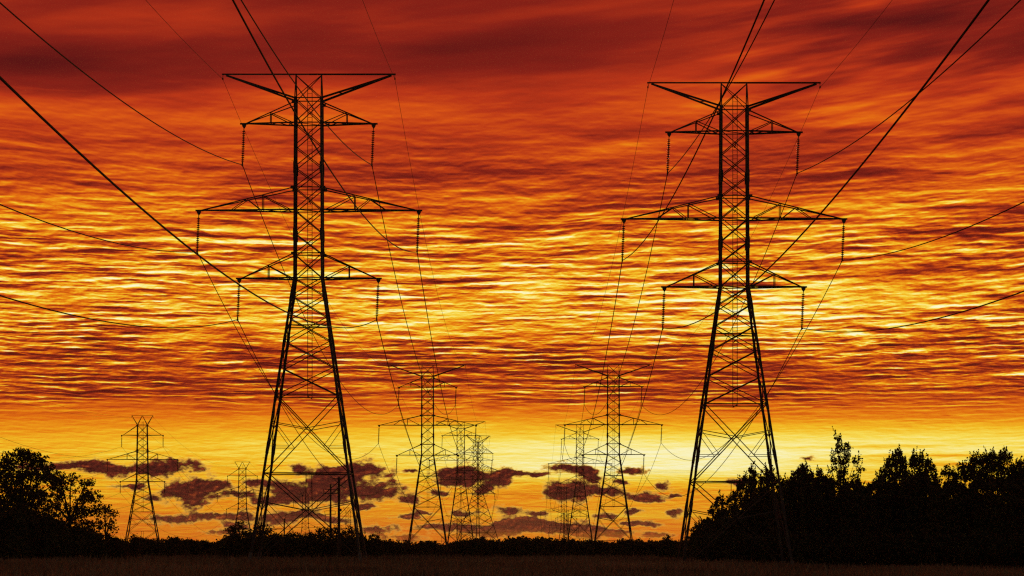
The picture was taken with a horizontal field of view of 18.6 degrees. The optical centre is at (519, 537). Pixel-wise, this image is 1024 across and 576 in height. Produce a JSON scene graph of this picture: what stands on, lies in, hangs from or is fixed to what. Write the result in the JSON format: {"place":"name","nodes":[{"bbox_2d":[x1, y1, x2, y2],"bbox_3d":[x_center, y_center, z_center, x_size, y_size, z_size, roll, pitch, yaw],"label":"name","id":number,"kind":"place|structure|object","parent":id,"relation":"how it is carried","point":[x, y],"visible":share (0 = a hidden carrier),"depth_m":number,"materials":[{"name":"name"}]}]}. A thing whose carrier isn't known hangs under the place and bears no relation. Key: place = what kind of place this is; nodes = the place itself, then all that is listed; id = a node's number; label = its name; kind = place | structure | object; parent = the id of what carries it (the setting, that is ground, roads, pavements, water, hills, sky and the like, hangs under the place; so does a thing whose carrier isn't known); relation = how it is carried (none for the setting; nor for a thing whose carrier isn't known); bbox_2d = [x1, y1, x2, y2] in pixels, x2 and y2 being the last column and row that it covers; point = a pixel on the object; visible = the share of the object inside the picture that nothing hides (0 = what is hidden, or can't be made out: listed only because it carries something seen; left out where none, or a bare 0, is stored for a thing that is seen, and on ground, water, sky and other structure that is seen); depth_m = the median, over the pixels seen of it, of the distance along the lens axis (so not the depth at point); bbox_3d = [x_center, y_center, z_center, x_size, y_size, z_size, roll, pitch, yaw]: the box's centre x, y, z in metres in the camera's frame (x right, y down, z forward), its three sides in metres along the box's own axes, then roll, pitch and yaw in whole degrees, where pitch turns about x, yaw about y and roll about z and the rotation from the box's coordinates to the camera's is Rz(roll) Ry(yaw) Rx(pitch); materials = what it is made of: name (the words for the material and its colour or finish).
{"place":"outdoors","nodes":[
{"label":"outdoors","id":0,"kind":"place"},
{"bbox_2d":[21,472,680,475],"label":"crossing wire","id":1,"kind":"object","parent":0,"point":[322,475],"visible":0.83,"depth_m":649.26,"materials":[{"name":"metal"}]},
{"bbox_2d":[25,479,688,482],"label":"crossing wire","id":2,"kind":"object","parent":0,"point":[428,482],"visible":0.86,"depth_m":657.67,"materials":[{"name":"metal"}]},
{"bbox_2d":[23,470,700,473],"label":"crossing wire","id":3,"kind":"object","parent":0,"point":[453,473],"visible":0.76,"depth_m":659.60,"materials":[{"name":"metal"}]},
{"bbox_2d":[128,477,696,480],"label":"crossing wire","id":4,"kind":"object","parent":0,"point":[470,480],"visible":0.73,"depth_m":661.06,"materials":[{"name":"metal"}]},
{"bbox_2d":[149,490,691,496],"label":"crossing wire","id":5,"kind":"object","parent":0,"point":[281,496],"visible":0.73,"depth_m":684.48,"materials":[{"name":"metal"}]},
{"bbox_2d":[0,0,1023,544],"label":"sky","id":6,"kind":"structure","parent":0,"point":[522,119],"materials":[{"name":"orange"}]},
{"bbox_3d":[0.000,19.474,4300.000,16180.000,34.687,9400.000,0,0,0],"label":"ground","id":7,"kind":"structure","parent":0,"visible":0},
{"bbox_2d":[0,447,64,513],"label":"tree","id":8,"kind":"object","parent":7,"relation":"on","point":[22,456],"visible":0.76,"depth_m":251.70,"materials":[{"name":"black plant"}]},
{"bbox_2d":[35,471,103,557],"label":"tree","id":9,"kind":"object","parent":7,"relation":"on","point":[83,499],"visible":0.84,"depth_m":249.85,"materials":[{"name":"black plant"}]},
{"bbox_2d":[70,524,95,559],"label":"tree","id":10,"kind":"object","parent":7,"relation":"on","point":[75,533],"visible":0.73,"depth_m":247.53,"materials":[{"name":"black plant"}]},
{"bbox_2d":[74,528,111,559],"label":"bush","id":11,"kind":"object","parent":7,"relation":"on","point":[93,544],"visible":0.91,"depth_m":245.65,"materials":[{"name":"black plant"}]},
{"bbox_2d":[93,504,119,553],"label":"tree","id":12,"kind":"object","parent":7,"relation":"on","point":[107,535],"visible":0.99,"depth_m":247.14,"materials":[{"name":"black plant"}]},
{"bbox_2d":[104,536,126,559],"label":"bush","id":13,"kind":"object","parent":7,"relation":"on","point":[115,551],"visible":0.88,"depth_m":247.76,"materials":[{"name":"black plant"}]},
{"bbox_2d":[111,534,139,560],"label":"bare shrub","id":14,"kind":"object","parent":7,"relation":"on","point":[124,546],"visible":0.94,"depth_m":247.74,"materials":[{"name":"black plant"}]},
{"bbox_2d":[127,533,141,557],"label":"bush","id":15,"kind":"object","parent":7,"relation":"on","point":[133,549],"visible":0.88,"depth_m":261.82,"materials":[{"name":"black plant"}]},
{"bbox_2d":[126,536,152,556],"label":"bush","id":16,"kind":"object","parent":7,"relation":"on","point":[145,547],"visible":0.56,"depth_m":299.61,"materials":[{"name":"black plant"}]},
{"bbox_2d":[106,415,177,540],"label":"slender pylon","id":17,"kind":"object","parent":7,"relation":"on","point":[137,459],"visible":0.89,"depth_m":696.71,"materials":[{"name":"metal"}]},
{"bbox_2d":[1,386,377,531],"bbox_3d":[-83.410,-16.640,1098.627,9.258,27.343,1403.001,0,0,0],"label":"earth wire","id":18,"kind":"object","parent":17,"relation":"attached to","point":[147,417],"visible":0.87,"depth_m":677.74,"materials":[{"name":"metal"}]},
{"bbox_2d":[128,540,160,554],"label":"bush","id":19,"kind":"object","parent":7,"relation":"on","point":[152,542],"visible":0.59,"depth_m":300.55,"materials":[{"name":"black plant"}]},
{"bbox_2d":[161,536,181,548],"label":"bush","id":20,"kind":"object","parent":7,"relation":"on","point":[173,540],"visible":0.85,"depth_m":299.61,"materials":[{"name":"black plant"}]},
{"bbox_2d":[179,539,202,556],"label":"bush","id":21,"kind":"object","parent":7,"relation":"on","point":[195,549],"visible":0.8,"depth_m":299.52,"materials":[{"name":"black plant"}]},
{"bbox_2d":[197,540,218,549],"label":"bush","id":22,"kind":"object","parent":7,"relation":"on","point":[205,544],"visible":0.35,"depth_m":306.82,"materials":[{"name":"black plant"}]},
{"bbox_2d":[216,533,248,557],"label":"bush","id":23,"kind":"object","parent":7,"relation":"on","point":[236,544],"visible":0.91,"depth_m":267.70,"materials":[{"name":"black plant"}]},
{"bbox_2d":[223,521,252,557],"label":"bush","id":24,"kind":"object","parent":7,"relation":"on","point":[235,529],"visible":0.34,"depth_m":271.84,"materials":[{"name":"black plant"}]},
{"bbox_2d":[217,462,264,537],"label":"slender pylon","id":25,"kind":"object","parent":7,"relation":"on","point":[242,489],"visible":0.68,"depth_m":970.31,"materials":[{"name":"metal"}]},
{"bbox_2d":[1,437,385,540],"bbox_3d":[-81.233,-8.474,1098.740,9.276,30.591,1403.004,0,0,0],"label":"conductor","id":26,"kind":"object","parent":25,"relation":"hanging from","point":[174,462],"visible":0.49,"depth_m":706.44,"materials":[{"name":"metal"}]},
{"bbox_2d":[242,522,276,556],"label":"bush","id":27,"kind":"object","parent":7,"relation":"on","point":[267,530],"visible":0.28,"depth_m":271.61,"materials":[{"name":"black plant"}]},
{"bbox_2d":[258,532,284,559],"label":"bush","id":28,"kind":"object","parent":7,"relation":"on","point":[273,542],"visible":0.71,"depth_m":269.63,"materials":[{"name":"black plant"}]},
{"bbox_2d":[275,535,309,558],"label":"bush","id":29,"kind":"object","parent":7,"relation":"on","point":[290,545],"visible":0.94,"depth_m":267.86,"materials":[{"name":"black plant"}]},
{"bbox_2d":[285,530,304,558],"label":"bush","id":30,"kind":"object","parent":7,"relation":"on","point":[294,534],"visible":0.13,"depth_m":271.83,"materials":[{"name":"black plant"}]},
{"bbox_2d":[285,491,325,537],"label":"slender pylon","id":31,"kind":"object","parent":7,"relation":"on","point":[304,516],"visible":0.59,"depth_m":1209.05,"materials":[{"name":"metal"}]},
{"bbox_2d":[195,73,421,561],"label":"pylon","id":32,"kind":"object","parent":7,"relation":"on","point":[295,279],"visible":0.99,"depth_m":239.87,"materials":[{"name":"metal"}]},
{"bbox_2d":[0,204,455,532],"bbox_3d":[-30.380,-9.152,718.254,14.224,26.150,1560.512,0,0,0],"label":"conductor","id":33,"kind":"object","parent":32,"relation":"hanging from","point":[218,295],"visible":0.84,"depth_m":241.91,"materials":[{"name":"metal"}]},
{"bbox_2d":[0,295,459,536],"bbox_3d":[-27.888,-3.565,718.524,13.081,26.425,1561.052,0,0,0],"label":"conductor","id":34,"kind":"object","parent":32,"relation":"hanging from","point":[189,327],"visible":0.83,"depth_m":197.30,"materials":[{"name":"metal"}]},
{"bbox_2d":[0,2,462,530],"bbox_3d":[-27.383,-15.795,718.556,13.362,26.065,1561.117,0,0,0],"label":"conductor","id":35,"kind":"object","parent":32,"relation":"hanging from","point":[193,145],"visible":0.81,"depth_m":187.18,"materials":[{"name":"metal"}]},
{"bbox_2d":[0,76,494,528],"bbox_3d":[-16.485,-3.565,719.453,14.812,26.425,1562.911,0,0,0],"label":"conductor","id":36,"kind":"object","parent":32,"relation":"hanging from","point":[79,152],"visible":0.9,"depth_m":94.98,"materials":[{"name":"metal"}]},
{"bbox_2d":[149,4,465,513],"bbox_3d":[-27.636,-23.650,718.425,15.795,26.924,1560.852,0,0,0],"label":"earth wire","id":37,"kind":"object","parent":32,"relation":"attached to","point":[268,184],"visible":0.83,"depth_m":268.54,"materials":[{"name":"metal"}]},
{"bbox_2d":[232,0,499,523],"bbox_3d":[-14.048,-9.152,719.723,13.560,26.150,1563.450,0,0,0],"label":"conductor","id":38,"kind":"object","parent":32,"relation":"hanging from","point":[246,25],"visible":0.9,"depth_m":127.88,"materials":[{"name":"metal"}]},
{"bbox_2d":[241,0,492,510],"bbox_3d":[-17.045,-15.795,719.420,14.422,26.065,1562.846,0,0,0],"label":"conductor","id":39,"kind":"object","parent":32,"relation":"hanging from","point":[376,189],"visible":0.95,"depth_m":216.08,"materials":[{"name":"metal"}]},
{"bbox_2d":[362,0,489,505],"bbox_3d":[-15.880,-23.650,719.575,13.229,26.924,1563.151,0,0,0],"label":"earth wire","id":40,"kind":"object","parent":32,"relation":"attached to","point":[416,196],"visible":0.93,"depth_m":275.95,"materials":[{"name":"metal"}]},
{"bbox_2d":[302,528,327,549],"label":"bush","id":41,"kind":"object","parent":7,"relation":"on","point":[307,534],"visible":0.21,"depth_m":271.90,"materials":[{"name":"black plant"}]},
{"bbox_2d":[314,525,346,544],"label":"bush","id":42,"kind":"object","parent":7,"relation":"on","point":[325,532],"visible":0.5,"depth_m":271.66,"materials":[{"name":"black plant"}]},
{"bbox_2d":[323,484,337,535],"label":"wooden pole","id":43,"kind":"object","parent":7,"relation":"on","point":[330,504],"visible":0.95,"depth_m":429.97,"materials":[{"name":"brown wood"}]},
{"bbox_2d":[330,476,341,556],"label":"wooden pole","id":44,"kind":"object","parent":7,"relation":"on","point":[338,536],"visible":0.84,"depth_m":261.90,"materials":[{"name":"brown wood"}]},
{"bbox_2d":[340,525,365,556],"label":"bush","id":45,"kind":"object","parent":7,"relation":"on","point":[349,532],"visible":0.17,"depth_m":271.94,"materials":[{"name":"black plant"}]},
{"bbox_2d":[355,534,385,557],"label":"bush","id":46,"kind":"object","parent":7,"relation":"on","point":[374,543],"visible":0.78,"depth_m":268.80,"materials":[{"name":"black plant"}]},
{"bbox_2d":[382,538,406,556],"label":"bush","id":47,"kind":"object","parent":7,"relation":"on","point":[392,547],"visible":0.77,"depth_m":297.42,"materials":[{"name":"black plant"}]},
{"bbox_2d":[102,535,688,551],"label":"wood","id":48,"kind":"object","parent":7,"relation":"on","point":[450,545],"visible":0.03,"depth_m":465.63,"materials":[{"name":"black plant"}]},
{"bbox_2d":[413,540,439,553],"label":"bush","id":49,"kind":"object","parent":7,"relation":"on","point":[428,545],"visible":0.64,"depth_m":299.24,"materials":[{"name":"black plant"}]},
{"bbox_2d":[378,365,477,545],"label":"pylon","id":50,"kind":"object","parent":7,"relation":"on","point":[421,461],"visible":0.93,"depth_m":544.84,"materials":[{"name":"metal"}]},
{"bbox_2d":[441,515,473,543],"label":"pylon","id":51,"kind":"object","parent":7,"relation":"on","point":[458,528],"visible":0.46,"depth_m":1499.09,"materials":[{"name":"metal"}]},
{"bbox_2d":[429,421,492,542],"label":"pylon","id":52,"kind":"object","parent":7,"relation":"on","point":[460,470],"visible":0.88,"depth_m":844.58,"materials":[{"name":"metal"}]},
{"bbox_2d":[452,538,488,556],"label":"bush","id":53,"kind":"object","parent":7,"relation":"on","point":[470,548],"visible":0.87,"depth_m":298.95,"materials":[{"name":"black plant"}]},
{"bbox_2d":[455,435,499,540],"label":"angle pylon","id":54,"kind":"object","parent":7,"relation":"on","point":[478,485],"visible":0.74,"depth_m":1149.64,"materials":[{"name":"metal"}]},
{"bbox_2d":[484,540,504,557],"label":"bush","id":55,"kind":"object","parent":7,"relation":"on","point":[492,549],"visible":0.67,"depth_m":305.81,"materials":[{"name":"black plant"}]},
{"bbox_2d":[499,538,520,556],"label":"bush","id":56,"kind":"object","parent":7,"relation":"on","point":[505,547],"visible":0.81,"depth_m":300.15,"materials":[{"name":"black plant"}]},
{"bbox_2d":[0,550,1023,575],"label":"dry grass","id":57,"kind":"structure","parent":7,"relation":"on","point":[416,564],"depth_m":184.26,"materials":[{"name":"brown plant"}]},
{"bbox_2d":[542,538,569,553],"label":"bush","id":58,"kind":"object","parent":7,"relation":"on","point":[552,546],"visible":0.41,"depth_m":299.47,"materials":[{"name":"black plant"}]},
{"bbox_2d":[540,482,586,538],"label":"pylon","id":59,"kind":"object","parent":7,"relation":"on","point":[562,506],"visible":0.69,"depth_m":1149.65,"materials":[{"name":"metal"}]},
{"bbox_2d":[548,536,579,555],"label":"bush","id":60,"kind":"object","parent":7,"relation":"on","point":[569,545],"visible":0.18,"depth_m":307.69,"materials":[{"name":"black plant"}]},
{"bbox_2d":[548,510,584,542],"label":"pylon","id":61,"kind":"object","parent":7,"relation":"on","point":[564,524],"visible":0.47,"depth_m":1449.67,"materials":[{"name":"metal"}]},
{"bbox_2d":[570,541,586,556],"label":"bush","id":62,"kind":"object","parent":7,"relation":"on","point":[579,550],"visible":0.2,"depth_m":299.53,"materials":[{"name":"black plant"}]},
{"bbox_2d":[548,425,611,541],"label":"pylon","id":63,"kind":"object","parent":7,"relation":"on","point":[580,496],"visible":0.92,"depth_m":844.35,"materials":[{"name":"metal"}]},
{"bbox_2d":[582,540,615,556],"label":"bush","id":64,"kind":"object","parent":7,"relation":"on","point":[599,548],"visible":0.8,"depth_m":295.48,"materials":[{"name":"black plant"}]},
{"bbox_2d":[563,364,662,540],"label":"pylon","id":65,"kind":"object","parent":7,"relation":"on","point":[621,471],"visible":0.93,"depth_m":544.29,"materials":[{"name":"metal"}]},
{"bbox_2d":[605,541,633,556],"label":"bush","id":66,"kind":"object","parent":7,"relation":"on","point":[621,550],"visible":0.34,"depth_m":301.99,"materials":[{"name":"black plant"}]},
{"bbox_2d":[617,538,631,547],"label":"bush","id":67,"kind":"object","parent":7,"relation":"on","point":[622,540],"visible":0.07,"depth_m":308.95,"materials":[{"name":"black plant"}]},
{"bbox_2d":[629,540,658,558],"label":"bush","id":68,"kind":"object","parent":7,"relation":"on","point":[642,548],"visible":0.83,"depth_m":298.14,"materials":[{"name":"black plant"}]},
{"bbox_2d":[656,536,676,558],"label":"bush","id":69,"kind":"object","parent":7,"relation":"on","point":[664,545],"visible":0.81,"depth_m":299.63,"materials":[{"name":"black plant"}]},
{"bbox_2d":[660,540,685,558],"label":"bush","id":70,"kind":"object","parent":7,"relation":"on","point":[669,554],"visible":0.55,"depth_m":298.96,"materials":[{"name":"black plant"}]},
{"bbox_2d":[688,516,714,538],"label":"tree","id":71,"kind":"object","parent":7,"relation":"on","point":[695,528],"visible":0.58,"depth_m":257.88,"materials":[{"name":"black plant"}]},
{"bbox_2d":[687,528,716,561],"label":"bush","id":72,"kind":"object","parent":7,"relation":"on","point":[693,544],"visible":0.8,"depth_m":252.53,"materials":[{"name":"black plant"}]},
{"bbox_2d":[693,510,739,562],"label":"bush","id":73,"kind":"object","parent":7,"relation":"on","point":[716,525],"visible":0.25,"depth_m":256.62,"materials":[{"name":"black plant"}]},
{"bbox_2d":[707,490,740,519],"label":"tree","id":74,"kind":"object","parent":7,"relation":"on","point":[730,498],"visible":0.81,"depth_m":258.83,"materials":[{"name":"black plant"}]},
{"bbox_2d":[621,82,846,564],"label":"pylon","id":75,"kind":"object","parent":7,"relation":"on","point":[720,285],"visible":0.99,"depth_m":239.90,"materials":[{"name":"metal"}]},
{"bbox_2d":[546,0,673,499],"bbox_3d":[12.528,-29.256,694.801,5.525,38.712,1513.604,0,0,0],"label":"earth wire","id":76,"kind":"object","parent":75,"relation":"attached to","point":[627,193],"visible":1,"depth_m":274.75,"materials":[{"name":"metal"}]},
{"bbox_2d":[541,0,764,530],"bbox_3d":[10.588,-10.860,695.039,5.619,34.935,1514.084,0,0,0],"label":"conductor","id":77,"kind":"object","parent":75,"relation":"hanging from","point":[671,199],"visible":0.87,"depth_m":147.08,"materials":[{"name":"metal"}]},
{"bbox_2d":[550,0,774,534],"bbox_3d":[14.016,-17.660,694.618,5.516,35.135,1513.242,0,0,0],"label":"conductor","id":78,"kind":"object","parent":75,"relation":"hanging from","point":[660,209],"visible":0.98,"depth_m":243.42,"materials":[{"name":"metal"}]},
{"bbox_2d":[580,2,890,514],"bbox_3d":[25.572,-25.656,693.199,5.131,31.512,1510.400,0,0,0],"label":"earth wire","id":79,"kind":"object","parent":75,"relation":"attached to","point":[772,193],"visible":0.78,"depth_m":275.72,"materials":[{"name":"metal"}]},
{"bbox_2d":[549,0,989,536],"bbox_3d":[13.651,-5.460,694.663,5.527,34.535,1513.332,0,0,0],"label":"conductor","id":80,"kind":"object","parent":75,"relation":"hanging from","point":[920,90],"visible":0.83,"depth_m":104.87,"materials":[{"name":"metal"}]},
{"bbox_2d":[576,0,1020,536],"bbox_3d":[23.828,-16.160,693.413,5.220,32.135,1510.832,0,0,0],"label":"conductor","id":81,"kind":"object","parent":75,"relation":"hanging from","point":[830,157],"visible":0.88,"depth_m":195.94,"materials":[{"name":"metal"}]},
{"bbox_2d":[579,291,1023,538],"bbox_3d":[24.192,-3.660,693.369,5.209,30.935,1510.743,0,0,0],"label":"conductor","id":82,"kind":"object","parent":75,"relation":"hanging from","point":[837,331],"visible":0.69,"depth_m":201.44,"materials":[{"name":"metal"}]},
{"bbox_2d":[586,202,1023,523],"bbox_3d":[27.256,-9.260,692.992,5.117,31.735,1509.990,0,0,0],"label":"conductor","id":83,"kind":"object","parent":75,"relation":"hanging from","point":[825,293],"visible":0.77,"depth_m":231.99,"materials":[{"name":"metal"}]},
{"bbox_2d":[732,461,759,505],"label":"tree","id":84,"kind":"object","parent":7,"relation":"on","point":[748,490],"visible":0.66,"depth_m":261.83,"materials":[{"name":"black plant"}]},
{"bbox_2d":[755,462,777,515],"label":"tree","id":85,"kind":"object","parent":7,"relation":"on","point":[759,489],"visible":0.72,"depth_m":258.82,"materials":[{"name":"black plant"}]},
{"bbox_2d":[774,473,791,489],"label":"tree","id":86,"kind":"object","parent":7,"relation":"on","point":[782,480],"visible":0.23,"depth_m":260.91,"materials":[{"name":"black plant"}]},
{"bbox_2d":[789,458,813,484],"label":"tree","id":87,"kind":"object","parent":7,"relation":"on","point":[802,467],"visible":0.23,"depth_m":263.93,"materials":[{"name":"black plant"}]},
{"bbox_2d":[784,471,827,539],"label":"bush","id":88,"kind":"object","parent":7,"relation":"on","point":[813,502],"visible":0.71,"depth_m":257.61,"materials":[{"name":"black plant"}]},
{"bbox_2d":[809,465,823,483],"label":"tree","id":89,"kind":"object","parent":7,"relation":"on","point":[821,470],"visible":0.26,"depth_m":262.04,"materials":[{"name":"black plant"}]},
{"bbox_2d":[805,471,842,563],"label":"bush","id":90,"kind":"object","parent":7,"relation":"on","point":[825,481],"visible":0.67,"depth_m":258.56,"materials":[{"name":"black plant"}]},
{"bbox_2d":[821,474,837,541],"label":"sapling","id":91,"kind":"object","parent":7,"relation":"on","point":[827,493],"visible":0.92,"depth_m":258.72,"materials":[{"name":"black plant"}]},
{"bbox_2d":[832,485,853,564],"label":"bush","id":92,"kind":"object","parent":7,"relation":"on","point":[844,495],"visible":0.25,"depth_m":259.68,"materials":[{"name":"black plant"}]},
{"bbox_2d":[826,426,864,495],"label":"tree","id":93,"kind":"object","parent":7,"relation":"on","point":[841,473],"visible":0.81,"depth_m":265.85,"materials":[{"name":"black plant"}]},
{"bbox_2d":[875,445,909,486],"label":"tree","id":94,"kind":"object","parent":7,"relation":"on","point":[898,458],"visible":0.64,"depth_m":262.85,"materials":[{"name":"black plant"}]},
{"bbox_2d":[900,478,911,529],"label":"sapling","id":95,"kind":"object","parent":7,"relation":"on","point":[907,486],"visible":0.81,"depth_m":258.83,"materials":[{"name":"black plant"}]},
{"bbox_2d":[891,474,927,565],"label":"bush","id":96,"kind":"object","parent":7,"relation":"on","point":[901,480],"visible":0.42,"depth_m":259.44,"materials":[{"name":"black plant"}]},
{"bbox_2d":[908,446,939,491],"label":"tree","id":97,"kind":"object","parent":7,"relation":"on","point":[922,463],"visible":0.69,"depth_m":260.78,"materials":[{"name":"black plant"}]},
{"bbox_2d":[939,460,972,495],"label":"tree","id":98,"kind":"object","parent":7,"relation":"on","point":[956,476],"visible":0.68,"depth_m":261.89,"materials":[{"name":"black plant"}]},
{"bbox_2d":[966,473,979,538],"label":"sapling","id":99,"kind":"object","parent":7,"relation":"on","point":[973,491],"visible":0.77,"depth_m":258.84,"materials":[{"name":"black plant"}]},
{"bbox_2d":[964,475,990,565],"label":"bush","id":100,"kind":"object","parent":7,"relation":"on","point":[979,482],"visible":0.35,"depth_m":259.18,"materials":[{"name":"black plant"}]},
{"bbox_2d":[961,445,1023,493],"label":"tree","id":101,"kind":"object","parent":7,"relation":"on","point":[994,462],"visible":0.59,"depth_m":263.68,"materials":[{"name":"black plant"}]},
{"bbox_2d":[972,474,1019,567],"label":"bush","id":102,"kind":"object","parent":7,"relation":"on","point":[994,515],"visible":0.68,"depth_m":256.78,"materials":[{"name":"black plant"}]},
{"bbox_2d":[989,473,1023,567],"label":"bush","id":103,"kind":"object","parent":7,"relation":"on","point":[1016,486],"visible":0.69,"depth_m":257.87,"materials":[{"name":"black plant"}]},
{"bbox_2d":[1017,466,1023,481],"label":"tree","id":104,"kind":"object","parent":7,"relation":"on","point":[1020,474],"visible":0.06,"depth_m":261.72,"materials":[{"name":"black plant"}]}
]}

